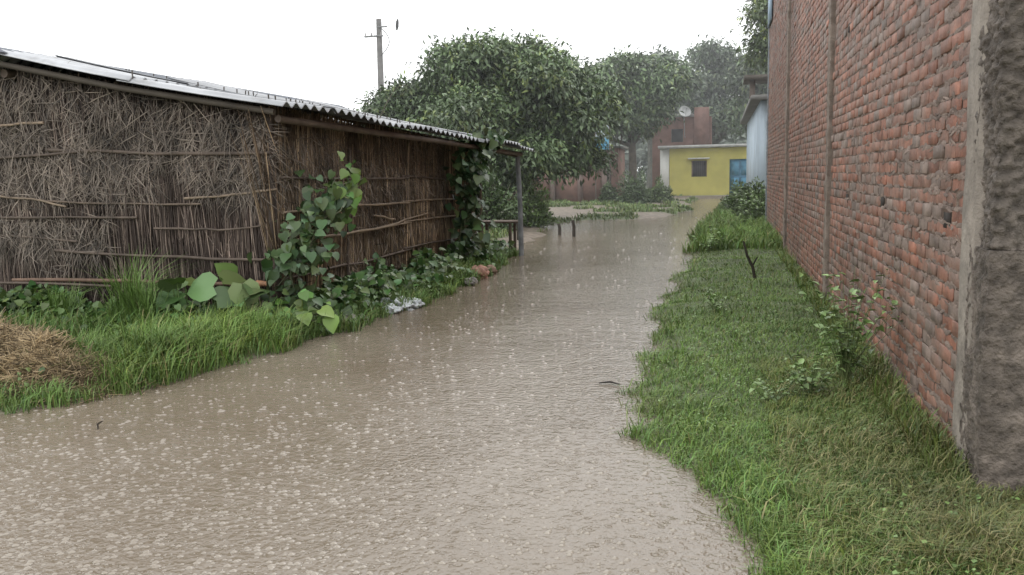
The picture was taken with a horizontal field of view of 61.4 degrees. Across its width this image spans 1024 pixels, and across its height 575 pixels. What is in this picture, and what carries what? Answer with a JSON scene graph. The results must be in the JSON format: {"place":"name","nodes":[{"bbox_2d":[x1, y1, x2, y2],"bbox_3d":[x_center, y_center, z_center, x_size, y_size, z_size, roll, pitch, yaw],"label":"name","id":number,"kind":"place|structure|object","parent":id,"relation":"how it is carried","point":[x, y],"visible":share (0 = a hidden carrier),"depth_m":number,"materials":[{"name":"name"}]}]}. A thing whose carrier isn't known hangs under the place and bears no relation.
{"place":"outdoors","nodes":[
{"label":"outdoors","id":0,"kind":"place"},
{"bbox_2d":[341,314,357,325],"bbox_3d":[-1.810,0.375,9.415,0.262,0.178,0.216,4,9,35],"label":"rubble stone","id":1,"kind":"object","parent":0,"point":[354,316],"visible":0.18,"depth_m":9.36,"materials":[{"name":"grey stone"}]},
{"bbox_2d":[0,0,758,170],"label":"sky","id":2,"kind":"structure","parent":0,"point":[314,50],"materials":[{"name":"white"}]},
{"bbox_2d":[0,199,767,574],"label":"flood water","id":3,"kind":"structure","parent":0,"point":[628,257],"depth_m":5.12,"materials":[{"name":"brown liquid"}]},
{"bbox_2d":[0,263,748,574],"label":"rain droplets","id":4,"kind":"object","parent":3,"relation":"on","point":[274,482],"visible":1,"depth_m":4.23},
{"bbox_2d":[0,225,752,574],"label":"rain splashes","id":5,"kind":"object","parent":3,"relation":"on","point":[198,561],"visible":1,"depth_m":4.28,"materials":[{"name":"liquid"}]},
{"bbox_2d":[381,303,402,313],"bbox_3d":[-1.439,0.250,10.241,0.300,0.122,0.239,1,8,13],"label":"plastic bag","id":6,"kind":"object","parent":3,"relation":"on","point":[396,308],"visible":0.7,"depth_m":10.18,"materials":[{"name":"white plastic"}]},
{"bbox_2d":[409,297,424,307],"bbox_3d":[-1.284,0.204,10.671,0.424,0.159,0.295,1,8,13],"label":"plastic bag","id":7,"kind":"object","parent":3,"relation":"on","point":[417,302],"visible":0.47,"depth_m":10.60,"materials":[{"name":"white plastic"}]},
{"bbox_2d":[599,381,618,383],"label":"floating twig","id":8,"kind":"object","parent":3,"relation":"on","point":[609,382],"visible":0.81,"depth_m":6.57,"materials":[{"name":"wood"}]},
{"bbox_2d":[0,175,1023,574],"bbox_3d":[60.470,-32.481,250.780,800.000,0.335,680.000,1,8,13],"label":"ground","id":9,"kind":"structure","parent":0,"point":[532,233],"depth_m":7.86,"materials":[{"name":"green plant"}]},
{"bbox_2d":[0,309,167,409],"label":"straw pile","id":10,"kind":"object","parent":9,"relation":"on","point":[17,339],"visible":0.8,"depth_m":6.64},
{"bbox_2d":[156,262,279,318],"bbox_3d":[-3.002,0.138,8.890,1.268,0.748,0.707,1,8,13],"label":"gourd plant","id":11,"kind":"object","parent":9,"relation":"on","point":[249,291],"visible":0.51,"depth_m":8.81,"materials":[{"name":"green plant"}]},
{"bbox_2d":[0,236,515,393],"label":"broadleaf weeds","id":12,"kind":"object","parent":9,"relation":"on","point":[353,285],"visible":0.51,"depth_m":9.91,"materials":[{"name":"green plant"}]},
{"bbox_2d":[0,244,518,414],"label":"grass bank","id":13,"kind":"structure","parent":9,"relation":"on","point":[193,346],"depth_m":7.97,"materials":[{"name":"green plant"}]},
{"bbox_2d":[0,47,534,315],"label":"reed hut","id":14,"kind":"object","parent":9,"relation":"on","point":[101,165],"visible":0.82,"depth_m":9.56,"materials":[{"name":"plant"}]},
{"bbox_2d":[247,168,355,327],"bbox_3d":[-2.269,-0.267,9.228,0.967,2.000,1.459,1,8,13],"label":"climbing vine","id":15,"kind":"object","parent":14,"relation":"attached to","point":[310,252],"visible":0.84,"depth_m":8.99,"materials":[{"name":"green plant"}]},
{"bbox_2d":[307,151,367,223],"bbox_3d":[-1.893,-1.129,9.746,0.496,0.846,0.915,4,9,34],"label":"climbing vine","id":16,"kind":"object","parent":14,"relation":"attached to","point":[353,191],"visible":0.6,"depth_m":9.86,"materials":[{"name":"green plant"}]},
{"bbox_2d":[443,127,509,264],"bbox_3d":[-0.641,-1.380,14.681,0.993,2.666,1.489,1,8,13],"label":"climbing vine","id":17,"kind":"object","parent":14,"relation":"attached to","point":[467,172],"visible":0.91,"depth_m":14.48,"materials":[{"name":"green plant"}]},
{"bbox_2d":[262,289,338,338],"bbox_3d":[-2.139,0.352,8.820,0.812,0.673,0.556,1,8,13],"label":"plant","id":18,"kind":"object","parent":9,"relation":"on","point":[330,322],"visible":0.53,"depth_m":8.74,"materials":[{"name":"green plant"}]},
{"bbox_2d":[364,19,398,95],"bbox_3d":[-5.841,-7.730,39.788,1.630,9.051,0.340,1,8,13],"label":"utility pole","id":19,"kind":"object","parent":9,"relation":"on","point":[379,36],"visible":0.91,"depth_m":39.30,"materials":[{"name":"grey concrete"}]},
{"bbox_2d":[378,296,415,310],"bbox_3d":[-1.458,0.225,10.507,0.606,0.222,0.408,1,8,13],"label":"plastic bag","id":20,"kind":"object","parent":9,"relation":"on","point":[408,305],"visible":0.25,"depth_m":10.45,"materials":[{"name":"white plastic"}]},
{"bbox_2d":[465,277,477,284],"bbox_3d":[-0.603,-0.087,12.682,0.220,0.150,0.168,1,8,13],"label":"rubble stone","id":21,"kind":"object","parent":9,"relation":"on","point":[473,282],"visible":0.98,"depth_m":12.64,"materials":[{"name":"grey stone"}]},
{"bbox_2d":[471,265,489,278],"bbox_3d":[-0.560,-0.211,13.591,0.453,0.303,0.323,3,9,31],"label":"rubble stone","id":22,"kind":"object","parent":9,"relation":"on","point":[484,269],"visible":0.46,"depth_m":13.47,"materials":[{"name":"stone"}]},
{"bbox_2d":[348,27,634,216],"bbox_3d":[-0.593,-5.018,27.934,8.673,6.571,7.768,-4,8,-23],"label":"mango tree","id":23,"kind":"object","parent":9,"relation":"on","point":[538,97],"visible":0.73,"depth_m":26.21,"materials":[{"name":"green plant"}]},
{"bbox_2d":[487,265,497,273],"bbox_3d":[-0.373,-0.272,14.067,0.310,0.205,0.242,1,8,13],"label":"rubble stone","id":24,"kind":"object","parent":9,"relation":"on","point":[494,271],"visible":0.39,"depth_m":14.00,"materials":[{"name":"stone"}]},
{"bbox_2d":[483,220,517,249],"bbox_3d":[-0.293,-0.982,17.887,0.983,0.820,0.506,1,8,13],"label":"wooden bench","id":25,"kind":"object","parent":9,"relation":"on","point":[486,222],"visible":0.38,"depth_m":17.76,"materials":[{"name":"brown wood"}]},
{"bbox_2d":[477,153,529,231],"bbox_3d":[-0.746,-2.588,23.636,2.539,2.340,2.243,1,8,13],"label":"shrub","id":26,"kind":"object","parent":9,"relation":"on","point":[495,210],"visible":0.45,"depth_m":23.47,"materials":[{"name":"green plant"}]},
{"bbox_2d":[510,168,606,201],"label":"brick wall","id":27,"kind":"structure","parent":9,"relation":"on","point":[576,192],"depth_m":43.19,"materials":[{"name":"red brick"}]},
{"bbox_2d":[557,223,560,234],"bbox_3d":[1.251,-1.442,22.747,0.112,0.511,0.095,1,8,13],"label":"wooden stake","id":28,"kind":"object","parent":9,"relation":"on","point":[559,229],"visible":0.65,"depth_m":22.70,"materials":[{"name":"brown wood"}]},
{"bbox_2d":[571,220,575,236],"bbox_3d":[1.577,-1.417,22.050,0.112,0.628,0.095,1,8,13],"label":"wooden stake","id":29,"kind":"object","parent":9,"relation":"on","point":[573,229],"visible":0.71,"depth_m":22.00,"materials":[{"name":"brown wood"}]},
{"bbox_2d":[595,125,609,199],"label":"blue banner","id":30,"kind":"object","parent":9,"relation":"on","point":[607,141],"visible":0.16,"depth_m":41.90,"materials":[{"name":"blue fabric"}]},
{"bbox_2d":[591,146,628,193],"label":"brick shed","id":31,"kind":"structure","parent":9,"relation":"on","point":[620,151],"depth_m":46.49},
{"bbox_2d":[598,180,621,201],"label":"shrub","id":32,"kind":"object","parent":9,"relation":"on","point":[608,192],"visible":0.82,"depth_m":41.41,"materials":[{"name":"green plant"}]},
{"bbox_2d":[570,44,699,198],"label":"tree","id":33,"kind":"object","parent":9,"relation":"on","point":[655,94],"visible":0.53,"depth_m":43.62,"materials":[{"name":"green plant"}]},
{"bbox_2d":[579,46,710,110],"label":"tree","id":34,"kind":"object","parent":9,"relation":"on","point":[695,84],"visible":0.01,"depth_m":55.10,"materials":[{"name":"green plant"}]},
{"bbox_2d":[548,124,746,184],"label":"distant trees","id":35,"kind":"object","parent":9,"relation":"on","point":[641,154],"visible":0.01,"depth_m":88.94,"materials":[{"name":"green plant"}]},
{"bbox_2d":[647,174,674,202],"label":"shrub","id":36,"kind":"object","parent":9,"relation":"on","point":[659,193],"visible":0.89,"depth_m":42.38,"materials":[{"name":"green plant"}]},
{"bbox_2d":[660,150,668,189],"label":"white pilaster","id":37,"kind":"object","parent":9,"relation":"on","point":[664,163],"visible":0.57,"depth_m":51.78,"materials":[{"name":"paint"}]},
{"bbox_2d":[642,44,701,187],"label":"tree","id":38,"kind":"object","parent":9,"relation":"on","point":[649,176],"visible":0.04,"depth_m":76.03,"materials":[{"name":"green plant"}]},
{"bbox_2d":[652,107,711,187],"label":"brick house","id":39,"kind":"structure","parent":9,"relation":"on","point":[698,126],"depth_m":59.49,"materials":[{"name":"red brick"}]},
{"bbox_2d":[679,106,690,137],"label":"satellite dish","id":40,"kind":"object","parent":39,"relation":"attached to","point":[686,110],"visible":0.97,"depth_m":58.06,"materials":[{"name":"white metal"}]},
{"bbox_2d":[687,226,726,250],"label":"leafy weed","id":41,"kind":"object","parent":9,"relation":"on","point":[702,244],"visible":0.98,"depth_m":16.63,"materials":[{"name":"green plant"}]},
{"bbox_2d":[669,147,746,195],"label":"walls","id":42,"kind":"structure","parent":9,"relation":"on","point":[682,181],"depth_m":51.33,"materials":[{"name":"paint"}]},
{"bbox_2d":[691,161,706,176],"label":"window","id":43,"kind":"structure","parent":42,"relation":"attached to","point":[698,168],"depth_m":51.44,"materials":[{"name":"grey metal"}]},
{"bbox_2d":[658,143,746,196],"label":"roof slab and ledge","id":44,"kind":"structure","parent":42,"relation":"attached to","point":[698,146],"depth_m":50.84,"materials":[{"name":"grey concrete"}]},
{"bbox_2d":[729,159,745,194],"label":"door","id":45,"kind":"structure","parent":42,"relation":"attached to","point":[738,169],"depth_m":50.93,"materials":[{"name":"blue metal"}]},
{"bbox_2d":[671,31,761,143],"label":"tree","id":46,"kind":"object","parent":9,"relation":"on","point":[716,57],"visible":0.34,"depth_m":63.46,"materials":[{"name":"green plant"}]},
{"bbox_2d":[703,289,743,311],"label":"leafy weed","id":47,"kind":"object","parent":9,"relation":"on","point":[713,301],"visible":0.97,"depth_m":9.43,"materials":[{"name":"green plant"}]},
{"bbox_2d":[718,179,754,209],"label":"shrub","id":48,"kind":"object","parent":9,"relation":"on","point":[736,187],"visible":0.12,"depth_m":29.71,"materials":[{"name":"green plant"}]},
{"bbox_2d":[713,55,767,136],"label":"tree","id":49,"kind":"object","parent":9,"relation":"on","point":[738,108],"visible":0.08,"depth_m":54.35,"materials":[{"name":"green plant"}]},
{"bbox_2d":[734,192,758,222],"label":"leafy weed","id":50,"kind":"object","parent":9,"relation":"on","point":[745,214],"visible":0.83,"depth_m":22.16,"materials":[{"name":"green plant"}]},
{"bbox_2d":[729,0,768,73],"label":"tree","id":51,"kind":"object","parent":9,"relation":"on","point":[757,43],"visible":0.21,"depth_m":35.38,"materials":[{"name":"green plant"}]},
{"bbox_2d":[743,241,757,278],"bbox_3d":[3.316,-0.363,12.009,0.209,0.578,0.057,0,8,9],"label":"dead stick","id":52,"kind":"object","parent":9,"relation":"on","point":[751,264],"visible":0.85,"depth_m":11.99,"materials":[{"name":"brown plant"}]},
{"bbox_2d":[740,74,767,188],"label":"pale blue house","id":53,"kind":"structure","parent":9,"relation":"on","point":[754,118],"depth_m":29.96,"materials":[{"name":"paint"}]},
{"bbox_2d":[743,180,765,221],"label":"leafy weed","id":54,"kind":"object","parent":9,"relation":"on","point":[753,215],"visible":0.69,"depth_m":23.45,"materials":[{"name":"green plant"}]},
{"bbox_2d":[749,378,803,403],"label":"leafy weed","id":55,"kind":"object","parent":9,"relation":"on","point":[776,398],"visible":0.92,"depth_m":5.61,"materials":[{"name":"green plant"}]},
{"bbox_2d":[780,348,845,395],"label":"leafy weed","id":56,"kind":"object","parent":9,"relation":"on","point":[814,375],"visible":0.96,"depth_m":5.69,"materials":[{"name":"green plant"}]},
{"bbox_2d":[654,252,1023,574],"bbox_3d":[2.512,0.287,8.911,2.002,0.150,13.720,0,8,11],"label":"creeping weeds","id":57,"kind":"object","parent":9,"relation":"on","point":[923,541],"visible":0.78,"depth_m":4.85,"materials":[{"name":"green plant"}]},
{"bbox_2d":[796,265,901,382],"bbox_3d":[2.288,0.290,5.854,0.696,0.853,0.528,-5,8,-24],"label":"leafy weed","id":58,"kind":"object","parent":9,"relation":"on","point":[845,361],"visible":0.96,"depth_m":5.90,"materials":[{"name":"green plant"}]},
{"bbox_2d":[767,0,969,426],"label":"mortar backing","id":59,"kind":"object","parent":9,"relation":"on","point":[944,159],"visible":0.14,"depth_m":7.38,"materials":[{"name":"grey concrete"}]},
{"bbox_2d":[769,0,972,444],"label":"mortar smears","id":60,"kind":"object","parent":59,"relation":"attached to","point":[951,130],"visible":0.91,"depth_m":5.48,"materials":[{"name":"grey concrete"}]},
{"bbox_2d":[767,0,972,437],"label":"bricks","id":61,"kind":"object","parent":9,"relation":"on","point":[928,210],"visible":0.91,"depth_m":6.75,"materials":[{"name":"red brick"}]},
{"bbox_2d":[768,0,772,27],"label":"painted patch","id":62,"kind":"object","parent":61,"relation":"attached to","point":[770,11],"visible":1,"depth_m":21.31,"materials":[{"name":"paint"}]},
{"bbox_2d":[779,23,951,227],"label":"putlog holes","id":63,"kind":"object","parent":61,"relation":"attached to","point":[947,217],"visible":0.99,"depth_m":4.77,"materials":[{"name":"black"}]},
{"bbox_2d":[765,0,989,465],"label":"cement ties","id":64,"kind":"object","parent":9,"relation":"on","point":[974,197],"visible":0.39,"depth_m":4.29,"materials":[{"name":"grey concrete"}]},
{"bbox_2d":[959,0,1023,493],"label":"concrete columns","id":65,"kind":"structure","parent":9,"relation":"on","point":[992,432],"depth_m":3.89,"materials":[{"name":"grey concrete"}]},
{"bbox_2d":[477,191,780,252],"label":"grass field","id":66,"kind":"structure","parent":0,"point":[629,209],"depth_m":33.60,"materials":[{"name":"green plant"}]},
{"bbox_2d":[504,169,560,226],"bbox_3d":[0.435,-2.662,25.977,1.755,1.820,1.830,-5,8,-26],"label":"shrub","id":67,"kind":"object","parent":66,"relation":"on","point":[539,215],"visible":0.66,"depth_m":25.71,"materials":[{"name":"green plant"}]},
{"bbox_2d":[615,166,652,204],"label":"shrub","id":68,"kind":"object","parent":66,"relation":"on","point":[638,194],"visible":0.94,"depth_m":40.28,"materials":[{"name":"green plant"}]},
{"bbox_2d":[727,175,765,218],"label":"shrub","id":69,"kind":"object","parent":66,"relation":"on","point":[743,195],"visible":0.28,"depth_m":25.36,"materials":[{"name":"green plant"}]}
]}

